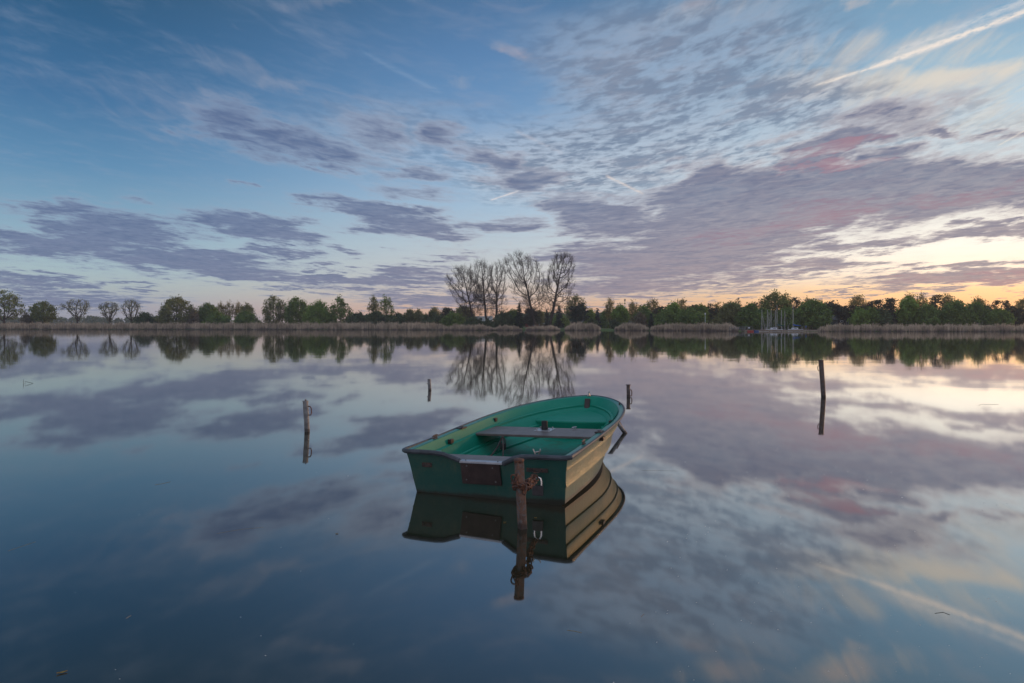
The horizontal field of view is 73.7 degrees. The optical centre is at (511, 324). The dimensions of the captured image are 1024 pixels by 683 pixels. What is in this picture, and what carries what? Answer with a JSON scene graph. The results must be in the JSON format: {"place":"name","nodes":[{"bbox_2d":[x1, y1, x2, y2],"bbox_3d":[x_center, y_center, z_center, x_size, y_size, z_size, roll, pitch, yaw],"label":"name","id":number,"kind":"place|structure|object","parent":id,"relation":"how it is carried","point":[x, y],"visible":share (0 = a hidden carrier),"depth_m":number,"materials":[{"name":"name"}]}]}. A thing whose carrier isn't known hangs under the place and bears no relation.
{"place":"outdoors","nodes":[
{"label":"outdoors","id":0,"kind":"place"},
{"bbox_2d":[0,329,1023,682],"bbox_3d":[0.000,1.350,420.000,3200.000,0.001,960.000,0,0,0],"label":"lake water","id":1,"kind":"structure","parent":0,"point":[702,517],"depth_m":4.83,"materials":[{"name":"liquid"}]},
{"bbox_2d":[0,321,450,329],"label":"reed bed","id":2,"kind":"object","parent":1,"relation":"on","point":[287,326],"visible":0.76,"depth_m":193.57,"materials":[{"name":"plant"}]},
{"bbox_2d":[302,399,311,431],"bbox_3d":[-2.585,1.194,8.625,0.120,0.503,0.072,0,0,0],"label":"mooring post","id":3,"kind":"object","parent":1,"relation":"in","point":[306,415],"visible":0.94,"depth_m":8.60,"materials":[{"name":"brown wood"}]},
{"bbox_2d":[402,391,624,505],"bbox_3d":[0.361,1.141,6.745,1.444,0.656,3.314,-2,0,21],"label":"rowing boat","id":4,"kind":"object","parent":1,"relation":"on","point":[560,446],"visible":0.98,"depth_m":5.93,"materials":[{"name":"green plastic"}]},
{"bbox_2d":[514,458,526,529],"bbox_3d":[0.055,1.174,4.521,0.093,0.578,0.072,0,0,-28],"label":"mooring post","id":5,"kind":"object","parent":1,"relation":"in","point":[521,502],"visible":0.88,"depth_m":4.50,"materials":[{"name":"wood"}]},
{"bbox_2d":[510,473,538,495],"bbox_3d":[0.130,1.063,4.742,0.143,0.178,0.601,0,0,17],"label":"chain","id":6,"kind":"object","parent":5,"relation":"attached to","point":[528,484],"visible":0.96,"depth_m":4.50,"materials":[{"name":"metal"}]},
{"bbox_2d":[532,476,543,495],"bbox_3d":[0.191,1.187,5.032,0.080,0.144,0.032,0,0,14],"label":"padlock","id":7,"kind":"object","parent":6,"relation":"hanging from","point":[537,490],"visible":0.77,"depth_m":5.02,"materials":[{"name":"metal"}]},
{"bbox_2d":[565,321,600,330],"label":"reed clump","id":8,"kind":"object","parent":1,"relation":"on","point":[579,326],"visible":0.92,"depth_m":161.03,"materials":[{"name":"plant"}]},
{"bbox_2d":[614,321,648,330],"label":"reed clump","id":9,"kind":"object","parent":1,"relation":"in","point":[626,326],"visible":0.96,"depth_m":155.53,"materials":[{"name":"plant"}]},
{"bbox_2d":[650,322,738,330],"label":"reed clump","id":10,"kind":"object","parent":1,"relation":"in","point":[694,327],"visible":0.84,"depth_m":146.95,"materials":[{"name":"plant"}]},
{"bbox_2d":[741,330,820,331],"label":"jetty","id":11,"kind":"object","parent":1,"relation":"in","point":[785,330],"visible":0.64,"depth_m":133.28,"materials":[{"name":"brown wood"}]},
{"bbox_2d":[817,360,825,397],"bbox_3d":[5.767,1.088,12.703,0.174,0.868,0.100,0,0,0],"label":"mooring post","id":12,"kind":"object","parent":1,"relation":"in","point":[822,378],"visible":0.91,"depth_m":12.67,"materials":[{"name":"wood"}]},
{"bbox_2d":[817,322,1023,331],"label":"reed bed","id":13,"kind":"object","parent":1,"relation":"on","point":[1002,327],"visible":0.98,"depth_m":134.53,"materials":[{"name":"plant"}]},
{"bbox_2d":[0,0,1023,324],"label":"sky","id":14,"kind":"structure","parent":0,"point":[152,152],"materials":[{"name":"blue"}]},
{"bbox_2d":[9,326,1017,331],"bbox_3d":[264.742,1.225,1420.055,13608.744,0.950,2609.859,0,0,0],"label":"ground","id":15,"kind":"structure","parent":0,"point":[602,329],"depth_m":161.68,"materials":[{"name":"green plant"}]},
{"bbox_2d":[0,288,25,323],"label":"willow tree","id":16,"kind":"object","parent":15,"relation":"on","point":[9,302],"visible":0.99,"depth_m":206.07,"materials":[{"name":"green plant"}]},
{"bbox_2d":[18,310,35,324],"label":"bush","id":17,"kind":"object","parent":15,"relation":"on","point":[25,318],"visible":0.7,"depth_m":203.91,"materials":[{"name":"green plant"}]},
{"bbox_2d":[27,301,58,323],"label":"pollard willow","id":18,"kind":"object","parent":15,"relation":"on","point":[37,313],"visible":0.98,"depth_m":204.21,"materials":[{"name":"green plant"}]},
{"bbox_2d":[57,299,90,323],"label":"pollard willow","id":19,"kind":"object","parent":15,"relation":"on","point":[76,312],"visible":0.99,"depth_m":203.26,"materials":[{"name":"brown plant"}]},
{"bbox_2d":[98,301,119,323],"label":"pollard willow","id":20,"kind":"object","parent":15,"relation":"on","point":[105,312],"visible":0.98,"depth_m":203.84,"materials":[{"name":"brown plant"}]},
{"bbox_2d":[118,298,140,320],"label":"pollard willow","id":21,"kind":"object","parent":15,"relation":"on","point":[131,306],"visible":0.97,"depth_m":203.76,"materials":[{"name":"brown plant"}]},
{"bbox_2d":[130,311,159,324],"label":"bush","id":22,"kind":"object","parent":15,"relation":"on","point":[143,317],"visible":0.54,"depth_m":201.69,"materials":[{"name":"green plant"}]},
{"bbox_2d":[153,294,197,324],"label":"willow tree","id":23,"kind":"object","parent":15,"relation":"on","point":[169,310],"visible":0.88,"depth_m":200.23,"materials":[{"name":"green plant"}]},
{"bbox_2d":[187,307,200,323],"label":"bush","id":24,"kind":"object","parent":15,"relation":"on","point":[194,316],"visible":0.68,"depth_m":200.48,"materials":[{"name":"green plant"}]},
{"bbox_2d":[196,301,219,322],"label":"tree","id":25,"kind":"object","parent":15,"relation":"on","point":[206,309],"visible":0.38,"depth_m":204.32,"materials":[{"name":"green plant"}]},
{"bbox_2d":[201,309,232,325],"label":"bush","id":26,"kind":"object","parent":15,"relation":"on","point":[222,318],"visible":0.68,"depth_m":198.96,"materials":[{"name":"green plant"}]},
{"bbox_2d":[223,301,235,318],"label":"young poplar","id":27,"kind":"object","parent":15,"relation":"on","point":[229,312],"visible":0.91,"depth_m":219.18,"materials":[{"name":"green plant"}]},
{"bbox_2d":[232,302,241,318],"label":"young poplar","id":28,"kind":"object","parent":15,"relation":"on","point":[238,310],"visible":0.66,"depth_m":218.79,"materials":[{"name":"green plant"}]},
{"bbox_2d":[231,310,263,325],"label":"bush","id":29,"kind":"object","parent":15,"relation":"on","point":[242,317],"visible":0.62,"depth_m":198.82,"materials":[{"name":"green plant"}]},
{"bbox_2d":[239,302,255,314],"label":"young poplar","id":30,"kind":"object","parent":15,"relation":"on","point":[246,307],"visible":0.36,"depth_m":214.75,"materials":[{"name":"green plant"}]},
{"bbox_2d":[261,294,286,325],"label":"tree","id":31,"kind":"object","parent":15,"relation":"on","point":[270,306],"visible":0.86,"depth_m":199.46,"materials":[{"name":"green plant"}]},
{"bbox_2d":[281,296,307,324],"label":"tree","id":32,"kind":"object","parent":15,"relation":"on","point":[292,312],"visible":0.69,"depth_m":198.26,"materials":[{"name":"green plant"}]},
{"bbox_2d":[301,299,334,326],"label":"tree","id":33,"kind":"object","parent":15,"relation":"on","point":[317,312],"visible":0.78,"depth_m":193.16,"materials":[{"name":"green plant"}]},
{"bbox_2d":[323,294,352,323],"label":"tree","id":34,"kind":"object","parent":15,"relation":"on","point":[339,311],"visible":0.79,"depth_m":194.29,"materials":[{"name":"green plant"}]},
{"bbox_2d":[346,310,366,323],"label":"bush","id":35,"kind":"object","parent":15,"relation":"on","point":[355,317],"visible":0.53,"depth_m":191.83,"materials":[{"name":"green plant"}]},
{"bbox_2d":[367,294,380,311],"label":"birch tree","id":36,"kind":"object","parent":15,"relation":"on","point":[374,304],"visible":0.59,"depth_m":197.53,"materials":[{"name":"green plant"}]},
{"bbox_2d":[361,310,388,325],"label":"bush","id":37,"kind":"object","parent":15,"relation":"on","point":[373,317],"visible":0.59,"depth_m":190.29,"materials":[{"name":"green plant"}]},
{"bbox_2d":[377,294,394,321],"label":"birch tree","id":38,"kind":"object","parent":15,"relation":"on","point":[386,303],"visible":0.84,"depth_m":194.28,"materials":[{"name":"green plant"}]},
{"bbox_2d":[385,312,406,324],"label":"bush","id":39,"kind":"object","parent":15,"relation":"on","point":[400,318],"visible":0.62,"depth_m":189.13,"materials":[{"name":"green plant"}]},
{"bbox_2d":[404,308,414,324],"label":"tree","id":40,"kind":"object","parent":15,"relation":"on","point":[408,314],"visible":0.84,"depth_m":198.09,"materials":[{"name":"green plant"}]},
{"bbox_2d":[411,308,425,322],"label":"tree","id":41,"kind":"object","parent":15,"relation":"on","point":[418,314],"visible":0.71,"depth_m":197.52,"materials":[{"name":"green plant"}]},
{"bbox_2d":[419,310,443,325],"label":"bush","id":42,"kind":"object","parent":15,"relation":"on","point":[434,317],"visible":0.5,"depth_m":186.84,"materials":[{"name":"green plant"}]},
{"bbox_2d":[440,307,454,317],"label":"pine tree","id":43,"kind":"object","parent":15,"relation":"on","point":[445,310],"visible":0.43,"depth_m":193.32,"materials":[{"name":"green plant"}]},
{"bbox_2d":[440,311,465,326],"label":"bush","id":44,"kind":"object","parent":15,"relation":"on","point":[450,319],"visible":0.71,"depth_m":177.38,"materials":[{"name":"green plant"}]},
{"bbox_2d":[455,304,471,323],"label":"tree","id":45,"kind":"object","parent":15,"relation":"on","point":[459,310],"visible":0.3,"depth_m":199.63,"materials":[{"name":"green plant"}]},
{"bbox_2d":[444,264,486,317],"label":"poplar tree","id":46,"kind":"object","parent":15,"relation":"on","point":[471,310],"visible":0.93,"depth_m":187.27,"materials":[{"name":"brown plant"}]},
{"bbox_2d":[443,323,493,329],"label":"reed clump","id":47,"kind":"object","parent":15,"relation":"on","point":[468,327],"visible":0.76,"depth_m":166.81,"materials":[{"name":"plant"}]},
{"bbox_2d":[464,314,482,325],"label":"bush","id":48,"kind":"object","parent":15,"relation":"on","point":[474,321],"visible":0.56,"depth_m":171.20,"materials":[{"name":"green plant"}]},
{"bbox_2d":[464,258,501,319],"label":"poplar tree","id":49,"kind":"object","parent":15,"relation":"on","point":[482,298],"visible":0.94,"depth_m":185.65,"materials":[{"name":"brown plant"}]},
{"bbox_2d":[481,318,496,327],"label":"bush","id":50,"kind":"object","parent":15,"relation":"on","point":[488,323],"visible":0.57,"depth_m":170.71,"materials":[{"name":"green plant"}]},
{"bbox_2d":[485,260,509,327],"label":"poplar tree","id":51,"kind":"object","parent":15,"relation":"on","point":[498,286],"visible":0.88,"depth_m":186.68,"materials":[{"name":"brown plant"}]},
{"bbox_2d":[492,310,514,326],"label":"bush","id":52,"kind":"object","parent":15,"relation":"on","point":[502,318],"visible":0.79,"depth_m":173.37,"materials":[{"name":"green plant"}]},
{"bbox_2d":[492,324,521,329],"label":"reed clump","id":53,"kind":"object","parent":15,"relation":"on","point":[505,327],"visible":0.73,"depth_m":164.18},
{"bbox_2d":[0,309,1022,325],"bbox_3d":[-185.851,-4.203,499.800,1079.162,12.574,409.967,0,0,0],"label":"wood","id":54,"kind":"object","parent":15,"relation":"on","point":[91,319],"visible":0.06,"depth_m":620.54,"materials":[{"name":"green plant"}]},
{"bbox_2d":[513,302,525,327],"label":"spruce tree","id":55,"kind":"object","parent":15,"relation":"on","point":[520,320],"visible":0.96,"depth_m":175.54,"materials":[{"name":"green plant"}]},
{"bbox_2d":[499,249,548,325],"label":"poplar tree","id":56,"kind":"object","parent":15,"relation":"on","point":[527,304],"visible":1,"depth_m":171.44,"materials":[{"name":"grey plant"}]},
{"bbox_2d":[522,309,540,326],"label":"pine tree","id":57,"kind":"object","parent":15,"relation":"on","point":[527,320],"visible":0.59,"depth_m":188.54,"materials":[{"name":"green plant"}]},
{"bbox_2d":[536,308,545,325],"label":"tree","id":58,"kind":"object","parent":15,"relation":"on","point":[541,316],"visible":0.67,"depth_m":196.41,"materials":[{"name":"green plant"}]},
{"bbox_2d":[525,325,560,329],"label":"reed clump","id":59,"kind":"object","parent":15,"relation":"on","point":[546,327],"visible":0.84,"depth_m":162.73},
{"bbox_2d":[537,249,575,325],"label":"poplar tree","id":60,"kind":"object","parent":15,"relation":"on","point":[552,311],"visible":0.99,"depth_m":171.77,"materials":[{"name":"brown plant"}]},
{"bbox_2d":[553,305,564,327],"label":"spruce tree","id":61,"kind":"object","parent":15,"relation":"on","point":[559,323],"visible":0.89,"depth_m":191.76,"materials":[{"name":"green plant"}]},
{"bbox_2d":[549,314,569,327],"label":"tree","id":62,"kind":"object","parent":15,"relation":"on","point":[566,321],"visible":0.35,"depth_m":220.36,"materials":[{"name":"green plant"}]},
{"bbox_2d":[562,293,586,322],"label":"tree","id":63,"kind":"object","parent":15,"relation":"on","point":[575,299],"visible":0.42,"depth_m":182.76,"materials":[{"name":"green plant"}]},
{"bbox_2d":[567,301,589,322],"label":"pine tree","id":64,"kind":"object","parent":15,"relation":"on","point":[579,311],"visible":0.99,"depth_m":174.65,"materials":[{"name":"green plant"}]},
{"bbox_2d":[583,308,595,323],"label":"tree","id":65,"kind":"object","parent":15,"relation":"on","point":[590,313],"visible":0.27,"depth_m":184.09,"materials":[{"name":"green plant"}]},
{"bbox_2d":[599,309,608,327],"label":"tree","id":66,"kind":"object","parent":15,"relation":"on","point":[604,321],"visible":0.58,"depth_m":197.44,"materials":[{"name":"green plant"}]},
{"bbox_2d":[603,297,615,327],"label":"tree","id":67,"kind":"object","parent":15,"relation":"on","point":[610,302],"visible":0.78,"depth_m":184.22,"materials":[{"name":"green plant"}]},
{"bbox_2d":[607,318,619,328],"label":"bush","id":68,"kind":"object","parent":15,"relation":"on","point":[613,324],"visible":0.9,"depth_m":166.55,"materials":[{"name":"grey plant"}]},
{"bbox_2d":[609,303,631,324],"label":"tree","id":69,"kind":"object","parent":15,"relation":"on","point":[620,312],"visible":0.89,"depth_m":174.00,"materials":[{"name":"green plant"}]},
{"bbox_2d":[627,299,636,322],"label":"tree","id":70,"kind":"object","parent":15,"relation":"on","point":[631,305],"visible":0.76,"depth_m":179.31,"materials":[{"name":"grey plant"}]},
{"bbox_2d":[631,310,647,326],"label":"bush","id":71,"kind":"object","parent":15,"relation":"on","point":[639,318],"visible":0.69,"depth_m":161.04,"materials":[{"name":"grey plant"}]},
{"bbox_2d":[631,304,654,326],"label":"tree","id":72,"kind":"object","parent":15,"relation":"on","point":[644,308],"visible":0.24,"depth_m":166.42,"materials":[{"name":"green plant"}]},
{"bbox_2d":[645,297,659,316],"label":"tree","id":73,"kind":"object","parent":15,"relation":"on","point":[653,305],"visible":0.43,"depth_m":178.32,"materials":[{"name":"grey plant"}]},
{"bbox_2d":[653,307,676,325],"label":"tree","id":74,"kind":"object","parent":15,"relation":"on","point":[664,316],"visible":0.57,"depth_m":156.78,"materials":[{"name":"green plant"}]},
{"bbox_2d":[665,300,682,322],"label":"tree","id":75,"kind":"object","parent":15,"relation":"on","point":[675,307],"visible":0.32,"depth_m":161.16,"materials":[{"name":"green plant"}]},
{"bbox_2d":[677,297,687,309],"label":"tree","id":76,"kind":"object","parent":15,"relation":"on","point":[681,302],"visible":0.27,"depth_m":170.18,"materials":[{"name":"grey plant"}]},
{"bbox_2d":[672,306,707,325],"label":"tree","id":77,"kind":"object","parent":15,"relation":"on","point":[691,315],"visible":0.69,"depth_m":152.48,"materials":[{"name":"green plant"}]},
{"bbox_2d":[693,303,710,320],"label":"tree","id":78,"kind":"object","parent":15,"relation":"on","point":[701,307],"visible":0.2,"depth_m":156.08,"materials":[{"name":"green plant"}]},
{"bbox_2d":[705,303,718,324],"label":"pine tree","id":79,"kind":"object","parent":15,"relation":"on","point":[713,311],"visible":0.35,"depth_m":158.44,"materials":[{"name":"green plant"}]},
{"bbox_2d":[708,300,742,326],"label":"willow tree","id":80,"kind":"object","parent":15,"relation":"on","point":[727,312],"visible":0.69,"depth_m":148.66,"materials":[{"name":"green plant"}]},
{"bbox_2d":[729,301,760,329],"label":"willow tree","id":81,"kind":"object","parent":15,"relation":"on","point":[743,317],"visible":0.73,"depth_m":146.40,"materials":[{"name":"green plant"}]},
{"bbox_2d":[748,307,779,329],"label":"bush","id":82,"kind":"object","parent":15,"relation":"on","point":[757,323],"visible":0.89,"depth_m":143.55,"materials":[{"name":"green plant"}]},
{"bbox_2d":[759,288,793,315],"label":"tree","id":83,"kind":"object","parent":15,"relation":"on","point":[768,301],"visible":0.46,"depth_m":149.04,"materials":[{"name":"green plant"}]},
{"bbox_2d":[771,305,804,329],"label":"bush","id":84,"kind":"object","parent":15,"relation":"on","point":[790,318],"visible":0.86,"depth_m":142.24,"materials":[{"name":"green plant"}]},
{"bbox_2d":[794,298,834,329],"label":"tree","id":85,"kind":"object","parent":15,"relation":"on","point":[816,313],"visible":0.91,"depth_m":141.73,"materials":[{"name":"green plant"}]},
{"bbox_2d":[823,300,839,313],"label":"pine tree","id":86,"kind":"object","parent":15,"relation":"on","point":[832,305],"visible":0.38,"depth_m":148.75,"materials":[{"name":"green plant"}]},
{"bbox_2d":[831,304,842,324],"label":"pine tree","id":87,"kind":"object","parent":15,"relation":"on","point":[838,315],"visible":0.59,"depth_m":149.51,"materials":[{"name":"green plant"}]},
{"bbox_2d":[831,316,848,325],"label":"cabin","id":88,"kind":"object","parent":15,"relation":"on","point":[835,320],"visible":0.53,"depth_m":160.36,"materials":[{"name":"wood"}]},
{"bbox_2d":[839,304,858,321],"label":"pine tree","id":89,"kind":"object","parent":15,"relation":"on","point":[845,311],"visible":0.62,"depth_m":147.27,"materials":[{"name":"green plant"}]},
{"bbox_2d":[847,294,868,310],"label":"tree","id":90,"kind":"object","parent":15,"relation":"on","point":[854,301],"visible":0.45,"depth_m":157.00,"materials":[{"name":"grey plant"}]},
{"bbox_2d":[847,306,873,325],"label":"bush","id":91,"kind":"object","parent":15,"relation":"on","point":[859,316],"visible":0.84,"depth_m":140.44,"materials":[{"name":"green plant"}]},
{"bbox_2d":[866,305,883,326],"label":"bush","id":92,"kind":"object","parent":15,"relation":"on","point":[874,319],"visible":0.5,"depth_m":140.17,"materials":[{"name":"green plant"}]},
{"bbox_2d":[866,299,886,310],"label":"pine tree","id":93,"kind":"object","parent":15,"relation":"on","point":[877,302],"visible":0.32,"depth_m":149.60,"materials":[{"name":"green plant"}]},
{"bbox_2d":[872,298,899,323],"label":"pine tree","id":94,"kind":"object","parent":15,"relation":"on","point":[890,304],"visible":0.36,"depth_m":147.94,"materials":[{"name":"green plant"}]},
{"bbox_2d":[876,307,897,325],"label":"bush","id":95,"kind":"object","parent":15,"relation":"on","point":[885,313],"visible":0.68,"depth_m":139.95,"materials":[{"name":"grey plant"}]},
{"bbox_2d":[894,295,920,325],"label":"tree","id":96,"kind":"object","parent":15,"relation":"on","point":[908,306],"visible":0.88,"depth_m":142.81,"materials":[{"name":"green plant"}]},
{"bbox_2d":[916,292,928,306],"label":"tree","id":97,"kind":"object","parent":15,"relation":"on","point":[922,298],"visible":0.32,"depth_m":152.24,"materials":[{"name":"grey plant"}]},
{"bbox_2d":[910,302,942,325],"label":"tree","id":98,"kind":"object","parent":15,"relation":"on","point":[927,313],"visible":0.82,"depth_m":140.19,"materials":[{"name":"green plant"}]},
{"bbox_2d":[929,294,945,312],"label":"pine tree","id":99,"kind":"object","parent":15,"relation":"on","point":[936,297],"visible":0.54,"depth_m":146.92,"materials":[{"name":"green plant"}]},
{"bbox_2d":[938,293,954,307],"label":"tree","id":100,"kind":"object","parent":15,"relation":"on","point":[947,297],"visible":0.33,"depth_m":149.91,"materials":[{"name":"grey plant"}]},
{"bbox_2d":[938,297,980,326],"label":"tree","id":101,"kind":"object","parent":15,"relation":"on","point":[956,312],"visible":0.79,"depth_m":139.34,"materials":[{"name":"green plant"}]},
{"bbox_2d":[965,297,990,324],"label":"tree","id":102,"kind":"object","parent":15,"relation":"on","point":[978,309],"visible":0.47,"depth_m":141.58,"materials":[{"name":"green plant"}]},
{"bbox_2d":[983,300,1001,311],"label":"pine tree","id":103,"kind":"object","parent":15,"relation":"on","point":[994,304],"visible":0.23,"depth_m":144.08,"materials":[{"name":"green plant"}]},
{"bbox_2d":[981,307,1017,326],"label":"bush","id":104,"kind":"object","parent":15,"relation":"on","point":[999,316],"visible":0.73,"depth_m":138.28,"materials":[{"name":"green plant"}]},
{"bbox_2d":[1001,300,1012,310],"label":"pine tree","id":105,"kind":"object","parent":15,"relation":"on","point":[1006,304],"visible":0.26,"depth_m":145.20,"materials":[{"name":"green plant"}]},
{"bbox_2d":[1004,306,1023,325],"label":"pine tree","id":106,"kind":"object","parent":15,"relation":"on","point":[1017,312],"visible":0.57,"depth_m":141.78,"materials":[{"name":"green plant"}]},
{"bbox_2d":[1013,297,1023,313],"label":"tree","id":107,"kind":"object","parent":15,"relation":"on","point":[1020,304],"visible":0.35,"depth_m":148.93,"materials":[{"name":"green plant"}]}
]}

